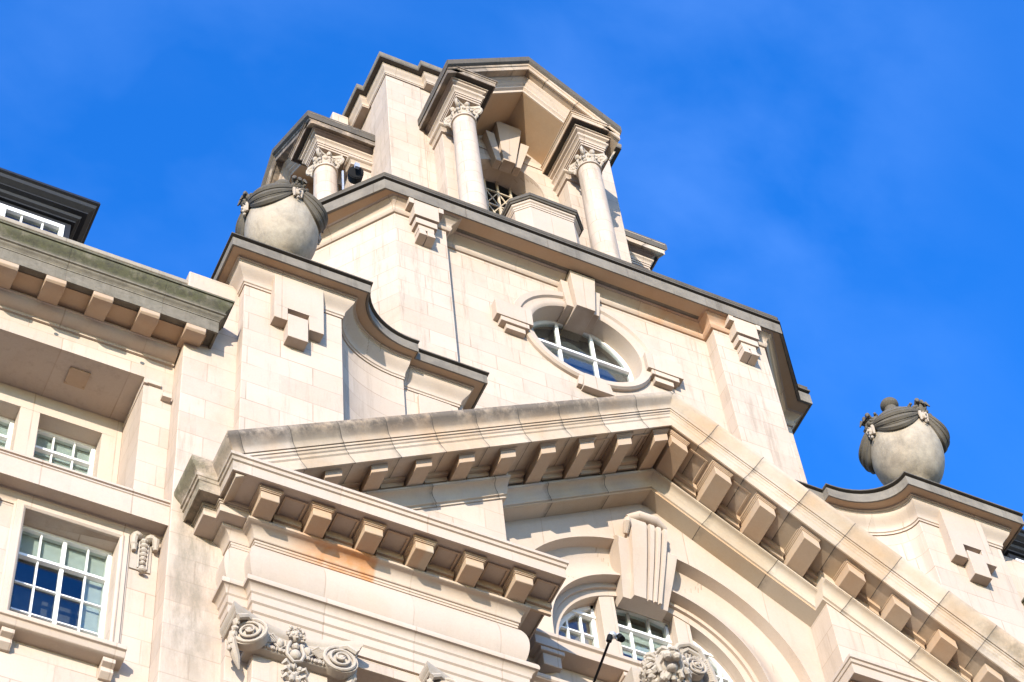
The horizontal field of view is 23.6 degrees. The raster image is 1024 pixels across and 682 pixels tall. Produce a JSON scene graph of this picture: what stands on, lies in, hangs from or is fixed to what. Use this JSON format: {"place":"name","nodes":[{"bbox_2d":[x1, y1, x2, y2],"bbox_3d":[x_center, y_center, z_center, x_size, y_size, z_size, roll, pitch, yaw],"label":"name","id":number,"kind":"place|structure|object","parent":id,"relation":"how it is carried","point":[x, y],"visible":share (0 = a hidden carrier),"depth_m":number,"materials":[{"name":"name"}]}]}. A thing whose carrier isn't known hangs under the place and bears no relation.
{"place":"outdoors","nodes":[
{"label":"outdoors","id":0,"kind":"place"},
{"bbox_2d":[0,0,1023,528],"label":"sky","id":1,"kind":"structure","parent":0,"point":[849,174],"materials":[{"name":"blue"}]},
{"label":"ground","id":2,"kind":"structure","parent":0,"visible":0},
{"bbox_2d":[0,51,1023,681],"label":"civic building","id":3,"kind":"structure","parent":2,"relation":"on","point":[476,389],"depth_m":33.69,"materials":[{"name":"stone"}]},
{"bbox_2d":[0,416,14,448],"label":"window","id":4,"kind":"structure","parent":3,"relation":"in","point":[6,425],"depth_m":32.05,"materials":[{"name":"white paint"}]},
{"bbox_2d":[0,204,64,236],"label":"window","id":5,"kind":"structure","parent":3,"relation":"in","point":[21,215],"depth_m":37.01,"materials":[{"name":"white paint"}]},
{"bbox_2d":[9,525,112,637],"bbox_3d":[-5.366,3.141,28.547,1.170,2.147,0.563,20,-61,-16],"label":"window","id":6,"kind":"structure","parent":3,"relation":"in","point":[40,593],"depth_m":29.09,"materials":[{"name":"blue glass"}]},
{"bbox_2d":[33,428,95,475],"bbox_3d":[-5.848,1.864,31.557,0.850,2.087,0.123,20,-61,-16],"label":"window","id":7,"kind":"structure","parent":3,"relation":"in","point":[51,447],"depth_m":32.26,"materials":[{"name":"white paint"}]},
{"bbox_2d":[235,175,327,259],"bbox_3d":[-3.472,-1.490,36.926,1.405,3.610,1.405,20,-61,-16],"label":"stone urn","id":8,"kind":"object","parent":3,"relation":"on","point":[284,214],"visible":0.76,"depth_m":36.80,"materials":[{"name":"beige stone"}]},
{"bbox_2d":[342,162,363,189],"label":"floodlight","id":9,"kind":"object","parent":3,"relation":"on","point":[355,173],"visible":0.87,"depth_m":41.45,"materials":[{"name":"black metal"}]},
{"bbox_2d":[533,320,633,381],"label":"round window","id":10,"kind":"structure","parent":3,"relation":"in","point":[584,357],"depth_m":40.34,"materials":[{"name":"white paint"}]},
{"bbox_2d":[593,631,624,681],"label":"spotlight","id":11,"kind":"object","parent":3,"relation":"attached to","point":[612,635],"visible":1,"depth_m":29.62,"materials":[{"name":"black metal"}]},
{"bbox_2d":[559,606,732,681],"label":"window","id":12,"kind":"structure","parent":3,"relation":"in","point":[639,640],"depth_m":33.28,"materials":[{"name":"white paint"}]},
{"bbox_2d":[858,397,949,484],"bbox_3d":[6.510,2.022,40.074,1.483,3.725,1.483,20,-61,-16],"label":"stone urn","id":13,"kind":"object","parent":3,"relation":"on","point":[897,440],"visible":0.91,"depth_m":39.95,"materials":[{"name":"beige stone"}]}
]}

